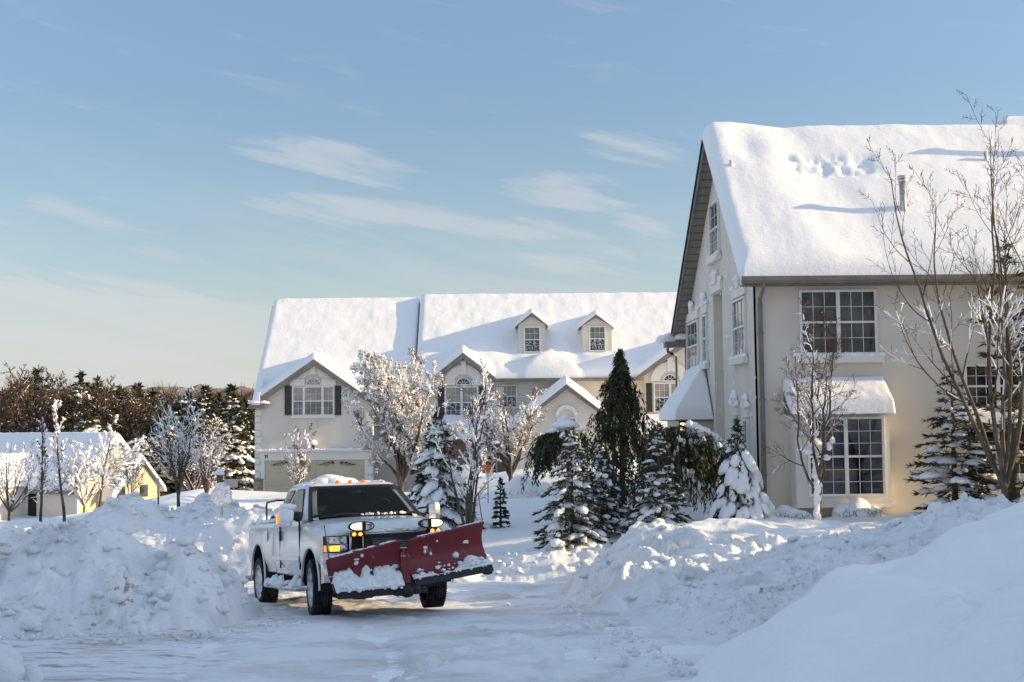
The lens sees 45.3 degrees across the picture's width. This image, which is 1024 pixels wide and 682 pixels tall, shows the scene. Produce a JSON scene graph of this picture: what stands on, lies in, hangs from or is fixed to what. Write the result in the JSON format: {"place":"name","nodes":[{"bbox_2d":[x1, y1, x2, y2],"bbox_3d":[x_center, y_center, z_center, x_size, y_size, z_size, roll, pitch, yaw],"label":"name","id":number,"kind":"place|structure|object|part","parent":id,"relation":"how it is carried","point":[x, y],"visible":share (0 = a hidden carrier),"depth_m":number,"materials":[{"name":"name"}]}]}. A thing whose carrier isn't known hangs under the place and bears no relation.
{"place":"outdoors","nodes":[
{"label":"outdoors","id":0,"kind":"place"},
{"bbox_2d":[2,377,643,424],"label":"hills","id":1,"kind":"structure","parent":0,"point":[199,387],"depth_m":434.67,"materials":[{"name":"plant"}]},
{"bbox_2d":[0,580,707,681],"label":"snowy road","id":2,"kind":"structure","parent":0,"point":[490,637],"depth_m":12.57,"materials":[{"name":"white snow"}]},
{"bbox_2d":[0,643,43,681],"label":"snow chunk","id":3,"kind":"object","parent":2,"relation":"on","point":[13,668],"visible":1,"depth_m":9.40,"materials":[{"name":"white snow"}]},
{"bbox_2d":[245,474,494,614],"bbox_3d":[-2.635,3.159,19.535,2.607,2.135,6.530,1,-9,-23],"label":"pickup truck","id":4,"kind":"object","parent":2,"relation":"on","point":[322,541],"visible":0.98,"depth_m":17.61,"materials":[{"name":"white paint"}]},
{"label":"rear side window","id":5,"kind":"part","parent":4,"relation":"part of","materials":[{"name":"black glass"}]},
{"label":"side window","id":6,"kind":"part","parent":4,"relation":"part of","materials":[{"name":"black"}]},
{"bbox_2d":[0,457,915,681],"bbox_3d":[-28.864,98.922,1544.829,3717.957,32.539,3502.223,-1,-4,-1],"label":"snow ground","id":7,"kind":"structure","parent":0,"point":[517,534],"depth_m":31.92,"materials":[{"name":"white snow"}]},
{"bbox_2d":[0,439,56,520],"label":"bare tree","id":8,"kind":"object","parent":7,"relation":"on","point":[10,508],"visible":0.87,"depth_m":45.48,"materials":[{"name":"brown plant"}]},
{"bbox_2d":[0,362,76,432],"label":"woodland tree","id":9,"kind":"object","parent":7,"relation":"on","point":[6,424],"visible":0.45,"depth_m":107.04,"materials":[{"name":"brown plant"}]},
{"bbox_2d":[18,367,59,432],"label":"pine tree","id":10,"kind":"object","parent":7,"relation":"on","point":[40,379],"visible":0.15,"depth_m":111.05,"materials":[{"name":"green plant"}]},
{"bbox_2d":[35,408,48,521],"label":"bare tree","id":11,"kind":"object","parent":7,"relation":"on","point":[44,470],"visible":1,"depth_m":35.52,"materials":[{"name":"brown plant"}]},
{"bbox_2d":[47,399,72,521],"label":"bare tree","id":12,"kind":"object","parent":7,"relation":"on","point":[56,460],"visible":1,"depth_m":38.47,"materials":[{"name":"brown plant"}]},
{"bbox_2d":[2,377,118,432],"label":"woodland tree","id":13,"kind":"object","parent":7,"relation":"on","point":[45,399],"visible":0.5,"depth_m":102.03,"materials":[{"name":"brown plant"}]},
{"bbox_2d":[0,432,166,520],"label":"yellow cottage","id":14,"kind":"structure","parent":7,"relation":"on","point":[52,505],"depth_m":76.16,"materials":[{"name":"white"}]},
{"bbox_2d":[28,494,36,515],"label":"door","id":15,"kind":"structure","parent":14,"relation":"in","point":[32,505],"depth_m":75.65,"materials":[{"name":"black wood"}]},
{"bbox_2d":[117,485,147,498],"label":"window","id":16,"kind":"structure","parent":14,"relation":"in","point":[144,489],"depth_m":77.65,"materials":[{"name":"grey glass"}]},
{"bbox_2d":[65,369,101,427],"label":"pine tree","id":17,"kind":"object","parent":7,"relation":"on","point":[80,376],"visible":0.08,"depth_m":109.18,"materials":[{"name":"green plant"}]},
{"bbox_2d":[68,412,107,431],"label":"pine tree","id":18,"kind":"object","parent":7,"relation":"on","point":[78,424],"visible":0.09,"depth_m":96.89,"materials":[{"name":"green plant"}]},
{"bbox_2d":[40,433,146,512],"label":"snowy shrub","id":19,"kind":"object","parent":7,"relation":"on","point":[76,478],"visible":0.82,"depth_m":44.57,"materials":[{"name":"white plant"}]},
{"bbox_2d":[84,375,113,427],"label":"pine tree","id":20,"kind":"object","parent":7,"relation":"on","point":[97,381],"visible":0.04,"depth_m":111.19,"materials":[{"name":"green plant"}]},
{"bbox_2d":[88,414,118,506],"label":"bare tree","id":21,"kind":"object","parent":7,"relation":"on","point":[103,459],"visible":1,"depth_m":43.45,"materials":[{"name":"white plant"}]},
{"bbox_2d":[50,375,159,442],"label":"woodland tree","id":22,"kind":"object","parent":7,"relation":"on","point":[127,409],"visible":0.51,"depth_m":100.91,"materials":[{"name":"brown plant"}]},
{"bbox_2d":[96,383,127,436],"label":"pine tree","id":23,"kind":"object","parent":7,"relation":"on","point":[119,387],"visible":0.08,"depth_m":107.14,"materials":[{"name":"green plant"}]},
{"bbox_2d":[106,444,146,494],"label":"bare tree","id":24,"kind":"object","parent":7,"relation":"on","point":[128,481],"visible":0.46,"depth_m":61.44,"materials":[{"name":"brown plant"}]},
{"bbox_2d":[0,371,254,458],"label":"woods","id":25,"kind":"object","parent":7,"relation":"on","point":[182,397],"visible":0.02,"depth_m":120.92,"materials":[{"name":"brown"}]},
{"bbox_2d":[116,381,158,434],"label":"pine tree","id":26,"kind":"object","parent":7,"relation":"on","point":[139,395],"visible":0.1,"depth_m":105.14,"materials":[{"name":"green plant"}]},
{"bbox_2d":[13,504,273,584],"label":"snow bank","id":27,"kind":"structure","parent":7,"relation":"on","point":[224,538],"depth_m":25.36,"materials":[{"name":"white snow"}]},
{"bbox_2d":[126,421,177,495],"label":"pine tree","id":28,"kind":"object","parent":7,"relation":"on","point":[145,433],"visible":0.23,"depth_m":90.94,"materials":[{"name":"green plant"}]},
{"bbox_2d":[138,387,166,432],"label":"pine tree","id":29,"kind":"object","parent":7,"relation":"on","point":[155,392],"visible":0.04,"depth_m":111.10,"materials":[{"name":"green plant"}]},
{"bbox_2d":[0,518,306,644],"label":"snow pile","id":30,"kind":"object","parent":7,"relation":"on","point":[77,578],"visible":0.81,"depth_m":15.45,"materials":[{"name":"white snow"}]},
{"bbox_2d":[157,478,159,503],"bbox_3d":[-9.550,4.520,33.109,0.070,1.632,0.040,-1,-4,-1],"label":"marker post","id":31,"kind":"object","parent":7,"relation":"on","point":[158,480],"visible":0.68,"depth_m":33.12,"materials":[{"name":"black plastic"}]},
{"bbox_2d":[78,491,239,532],"bbox_3d":[-8.471,4.748,32.996,7.200,1.640,8.160,-1,-4,-1],"label":"snow mound","id":32,"kind":"object","parent":7,"relation":"on","point":[134,510],"visible":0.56,"depth_m":30.68,"materials":[{"name":"white snow"}]},
{"bbox_2d":[132,405,195,492],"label":"pine tree","id":33,"kind":"object","parent":7,"relation":"on","point":[160,409],"visible":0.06,"depth_m":93.99,"materials":[{"name":"green plant"}]},
{"bbox_2d":[148,385,204,506],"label":"bare tree","id":34,"kind":"object","parent":7,"relation":"on","point":[172,458],"visible":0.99,"depth_m":36.71,"materials":[{"name":"brown plant"}]},
{"bbox_2d":[157,402,201,488],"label":"pine tree","id":35,"kind":"object","parent":7,"relation":"on","point":[176,408],"visible":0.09,"depth_m":99.18,"materials":[{"name":"green plant"}]},
{"bbox_2d":[137,414,239,490],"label":"woodland tree","id":36,"kind":"object","parent":7,"relation":"on","point":[211,437],"visible":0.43,"depth_m":86.26,"materials":[{"name":"white plant"}]},
{"bbox_2d":[174,389,204,430],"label":"pine tree","id":37,"kind":"object","parent":7,"relation":"on","point":[184,402],"visible":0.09,"depth_m":107.01,"materials":[{"name":"green plant"}]},
{"bbox_2d":[188,384,223,475],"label":"spruce tree","id":38,"kind":"object","parent":7,"relation":"on","point":[205,390],"visible":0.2,"depth_m":99.31,"materials":[{"name":"green plant"}]},
{"bbox_2d":[190,430,231,492],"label":"bare tree","id":39,"kind":"object","parent":7,"relation":"on","point":[208,480],"visible":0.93,"depth_m":49.50,"materials":[{"name":"brown plant"}]},
{"bbox_2d":[211,482,231,515],"bbox_3d":[-7.058,4.390,29.852,0.516,1.886,0.093,-1,-4,-1],"label":"stop sign","id":40,"kind":"object","parent":7,"relation":"on","point":[221,494],"visible":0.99,"depth_m":29.86,"materials":[{"name":"metal"}]},
{"bbox_2d":[210,391,239,465],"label":"spruce tree","id":41,"kind":"object","parent":7,"relation":"on","point":[218,397],"visible":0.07,"depth_m":105.29,"materials":[{"name":"green plant"}]},
{"bbox_2d":[213,469,237,486],"bbox_3d":[-7.631,4.745,32.584,0.632,2.696,0.289,-2,-4,16],"label":"street sign","id":42,"kind":"object","parent":7,"relation":"on","point":[219,473],"visible":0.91,"depth_m":32.66,"materials":[{"name":"grey metal"}]},
{"bbox_2d":[202,383,254,490],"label":"spruce tree","id":43,"kind":"object","parent":7,"relation":"on","point":[243,475],"visible":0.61,"depth_m":90.94,"materials":[{"name":"green plant"}]},
{"bbox_2d":[233,397,254,470],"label":"spruce tree","id":44,"kind":"object","parent":7,"relation":"on","point":[249,433],"visible":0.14,"depth_m":95.03,"materials":[{"name":"green plant"}]},
{"bbox_2d":[283,423,316,484],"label":"young tree","id":45,"kind":"object","parent":7,"relation":"on","point":[295,464],"visible":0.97,"depth_m":45.74,"materials":[{"name":"white plant"}]},
{"bbox_2d":[341,347,470,491],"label":"ornamental tree","id":46,"kind":"object","parent":7,"relation":"on","point":[396,412],"visible":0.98,"depth_m":50.47,"materials":[{"name":"white plant"}]},
{"bbox_2d":[407,406,492,528],"bbox_3d":[-1.879,3.578,31.224,2.589,3.962,2.612,2,-5,-40],"label":"spruce tree","id":47,"kind":"object","parent":7,"relation":"on","point":[434,490],"visible":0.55,"depth_m":30.93,"materials":[{"name":"green plant"}]},
{"bbox_2d":[424,358,498,524],"bbox_3d":[-1.115,2.623,27.148,1.689,4.548,1.567,-1,-4,-1],"label":"bare tree","id":48,"kind":"object","parent":7,"relation":"on","point":[475,469],"visible":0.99,"depth_m":27.06,"materials":[{"name":"white plant"}]},
{"bbox_2d":[247,292,684,491],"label":"townhouse row","id":49,"kind":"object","parent":7,"relation":"on","point":[561,348],"visible":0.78,"depth_m":61.57,"materials":[{"name":"white"}]},
{"bbox_2d":[292,386,333,415],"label":"window","id":50,"kind":"structure","parent":49,"relation":"in","point":[306,400],"depth_m":60.24,"materials":[{"name":"white glass"}]},
{"bbox_2d":[265,459,363,491],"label":"garage door","id":51,"kind":"structure","parent":49,"relation":"in","point":[277,479],"depth_m":60.01,"materials":[{"name":"paint"}]},
{"bbox_2d":[445,386,477,414],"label":"window","id":52,"kind":"structure","parent":49,"relation":"in","point":[459,400],"depth_m":60.77,"materials":[{"name":"white glass"}]},
{"bbox_2d":[483,454,497,472],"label":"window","id":53,"kind":"structure","parent":49,"relation":"in","point":[495,456],"depth_m":60.45,"materials":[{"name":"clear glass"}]},
{"bbox_2d":[501,385,516,407],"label":"window","id":54,"kind":"structure","parent":49,"relation":"in","point":[511,390],"depth_m":61.13,"materials":[{"name":"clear glass"}]},
{"bbox_2d":[557,417,576,447],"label":"window","id":55,"kind":"structure","parent":49,"relation":"in","point":[572,418],"depth_m":56.08,"materials":[{"name":"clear glass"}]},
{"bbox_2d":[653,382,679,411],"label":"window","id":56,"kind":"structure","parent":49,"relation":"in","point":[662,390],"depth_m":60.97,"materials":[{"name":"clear glass"}]},
{"bbox_2d":[456,465,493,479],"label":"buried shrub","id":57,"kind":"object","parent":7,"relation":"on","point":[465,473],"visible":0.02,"depth_m":55.37,"materials":[{"name":"white plant"}]},
{"bbox_2d":[482,465,493,502],"bbox_3d":[-0.697,4.353,35.780,0.340,1.492,0.055,-1,-4,-1],"label":"yard sign","id":58,"kind":"object","parent":7,"relation":"on","point":[488,469],"visible":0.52,"depth_m":35.79,"materials":[{"name":"orange"}]},
{"bbox_2d":[492,477,510,527],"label":"spruce","id":59,"kind":"object","parent":7,"relation":"on","point":[505,511],"visible":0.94,"depth_m":30.76,"materials":[{"name":"green plant"}]},
{"bbox_2d":[469,387,552,480],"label":"maple tree","id":60,"kind":"object","parent":7,"relation":"on","point":[516,441],"visible":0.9,"depth_m":42.70,"materials":[{"name":"white plant"}]},
{"bbox_2d":[495,476,551,498],"bbox_3d":[0.403,4.633,37.722,1.855,0.992,0.994,-1,-4,-1],"label":"buried shrub","id":61,"kind":"object","parent":7,"relation":"on","point":[512,487],"visible":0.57,"depth_m":37.50,"materials":[{"name":"white plant"}]},
{"bbox_2d":[447,543,602,583],"bbox_3d":[0.258,4.718,25.859,8.588,0.999,3.800,-1,-4,-1],"label":"snow windrow","id":62,"kind":"object","parent":7,"relation":"on","point":[555,564],"visible":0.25,"depth_m":24.92,"materials":[{"name":"white snow"}]},
{"bbox_2d":[520,414,598,520],"bbox_3d":[1.206,3.258,30.437,2.015,2.864,1.526,-1,-4,-1],"label":"weeping hemlock","id":63,"kind":"object","parent":7,"relation":"on","point":[545,449],"visible":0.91,"depth_m":30.18,"materials":[{"name":"green plant"}]},
{"bbox_2d":[531,426,615,550],"bbox_3d":[1.211,3.305,26.138,1.987,3.032,2.273,-1,-4,-1],"label":"spruce tree","id":64,"kind":"object","parent":7,"relation":"on","point":[581,534],"visible":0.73,"depth_m":25.96,"materials":[{"name":"green plant"}]},
{"bbox_2d":[566,434,630,538],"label":"spruce tree","id":65,"kind":"object","parent":7,"relation":"on","point":[609,521],"visible":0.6,"depth_m":27.33,"materials":[{"name":"green plant"}]},
{"bbox_2d":[577,348,680,517],"bbox_3d":[3.045,2.656,32.883,2.788,4.976,2.379,-3,-4,29],"label":"cypress tree","id":66,"kind":"object","parent":7,"relation":"on","point":[619,401],"visible":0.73,"depth_m":32.72,"materials":[{"name":"green plant"}]},
{"bbox_2d":[621,421,694,531],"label":"spruce tree","id":67,"kind":"object","parent":7,"relation":"on","point":[647,508],"visible":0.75,"depth_m":26.68,"materials":[{"name":"green plant"}]},
{"bbox_2d":[635,420,734,516],"bbox_3d":[4.129,3.139,29.338,2.440,2.506,2.198,-1,-4,-1],"label":"weeping spruce","id":68,"kind":"object","parent":7,"relation":"on","point":[699,449],"visible":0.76,"depth_m":28.86,"materials":[{"name":"green plant"}]},
{"bbox_2d":[702,418,774,519],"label":"spruce tree","id":69,"kind":"object","parent":7,"relation":"on","point":[741,482],"visible":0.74,"depth_m":27.14,"materials":[{"name":"white plant"}]},
{"bbox_2d":[504,492,1023,676],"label":"snow bank","id":70,"kind":"structure","parent":7,"relation":"on","point":[713,582],"depth_m":16.52,"materials":[{"name":"white snow"}]},
{"bbox_2d":[764,505,813,518],"bbox_3d":[6.344,4.039,28.064,1.303,0.570,1.007,-1,-4,-1],"label":"buried shrub","id":71,"kind":"object","parent":7,"relation":"on","point":[787,511],"visible":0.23,"depth_m":27.89,"materials":[{"name":"white plant"}]},
{"bbox_2d":[760,297,859,519],"bbox_3d":[6.591,1.588,26.332,1.880,5.034,2.460,-4,-5,40],"label":"tree","id":72,"kind":"object","parent":7,"relation":"on","point":[816,447],"visible":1,"depth_m":26.09,"materials":[{"name":"brown plant"}]},
{"bbox_2d":[656,116,1023,517],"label":"stucco house","id":73,"kind":"structure","parent":7,"relation":"on","point":[781,221],"depth_m":30.00,"materials":[{"name":"beige concrete"}]},
{"bbox_2d":[683,300,699,376],"bbox_3d":[5.675,-0.093,38.798,0.214,2.448,2.577,-1,-4,-1],"label":"window","id":74,"kind":"structure","parent":73,"relation":"in","point":[692,328],"depth_m":38.78,"materials":[{"name":"grey glass"}]},
{"bbox_2d":[698,292,708,369],"bbox_3d":[5.715,-0.315,36.587,0.213,2.324,1.113,-1,-4,-1],"label":"window","id":75,"kind":"structure","parent":73,"relation":"in","point":[703,303],"depth_m":36.45,"materials":[{"name":"grey"}]},
{"bbox_2d":[706,198,720,265],"bbox_3d":[5.701,-3.088,34.861,0.176,1.720,1.726,-1,-4,-1],"label":"window","id":76,"kind":"structure","parent":73,"relation":"in","point":[714,256],"depth_m":34.83,"materials":[{"name":"grey glass"}]},
{"bbox_2d":[728,389,738,453],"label":"window","id":77,"kind":"structure","parent":73,"relation":"in","point":[733,401],"depth_m":32.08,"materials":[{"name":"grey"}]},
{"bbox_2d":[728,272,748,365],"bbox_3d":[5.795,-0.585,31.559,0.195,2.380,1.985,-1,-4,-1],"label":"window","id":78,"kind":"structure","parent":73,"relation":"in","point":[739,317],"depth_m":31.51,"materials":[{"name":"grey glass"}]},
{"bbox_2d":[739,393,750,464],"bbox_3d":[5.847,2.355,30.806,0.207,2.105,0.944,-1,-4,-1],"label":"window","id":79,"kind":"structure","parent":73,"relation":"in","point":[745,406],"depth_m":30.65,"materials":[{"name":"grey"}]},
{"bbox_2d":[793,289,885,362],"bbox_3d":[7.883,-0.359,29.643,2.265,1.774,0.176,-1,-4,-1],"label":"window","id":80,"kind":"structure","parent":73,"relation":"in","point":[855,310],"depth_m":29.71,"materials":[{"name":"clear glass"}]},
{"bbox_2d":[806,416,885,496],"bbox_3d":[7.887,2.724,28.944,1.821,1.866,0.075,-1,-4,-1],"label":"window","id":81,"kind":"structure","parent":73,"relation":"in","point":[855,466],"depth_m":28.95,"materials":[{"name":"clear glass"}]},
{"bbox_2d":[958,364,1021,408],"bbox_3d":[11.754,1.185,29.611,2.062,1.263,0.180,-1,-4,-1],"label":"window","id":82,"kind":"structure","parent":73,"relation":"in","point":[977,384],"depth_m":29.68,"materials":[{"name":"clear glass"}]},
{"bbox_2d":[964,429,1023,478],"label":"window","id":83,"kind":"structure","parent":73,"relation":"in","point":[989,435],"depth_m":29.57,"materials":[{"name":"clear glass"}]},
{"bbox_2d":[664,501,1023,681],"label":"snow drift","id":84,"kind":"object","parent":7,"relation":"on","point":[947,606],"visible":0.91,"depth_m":7.02,"materials":[{"name":"white snow"}]},
{"bbox_2d":[831,497,885,517],"bbox_3d":[7.971,3.965,28.523,1.330,0.665,1.056,-1,-4,-1],"label":"buried shrub","id":85,"kind":"object","parent":7,"relation":"on","point":[858,507],"visible":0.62,"depth_m":28.32,"materials":[{"name":"white plant"}]},
{"bbox_2d":[859,89,1023,500],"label":"bare tree","id":86,"kind":"object","parent":7,"relation":"on","point":[1003,471],"visible":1,"depth_m":24.29,"materials":[{"name":"brown plant"}]},
{"bbox_2d":[901,363,998,515],"bbox_3d":[9.921,2.262,27.554,2.190,3.613,2.594,-3,-4,27],"label":"spruce tree","id":87,"kind":"object","parent":7,"relation":"on","point":[958,480],"visible":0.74,"depth_m":27.30,"materials":[{"name":"green plant"}]},
{"bbox_2d":[948,237,1023,501],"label":"pine tree","id":88,"kind":"object","parent":7,"relation":"on","point":[1014,492],"visible":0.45,"depth_m":26.85,"materials":[{"name":"green plant"}]},
{"bbox_2d":[984,277,1023,502],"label":"pine tree","id":89,"kind":"object","parent":7,"relation":"on","point":[1017,380],"visible":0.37,"depth_m":26.85,"materials":[{"name":"green plant"}]},
{"bbox_2d":[0,0,1023,390],"label":"sky","id":90,"kind":"structure","parent":0,"point":[172,172],"materials":[{"name":"blue"}]}
]}

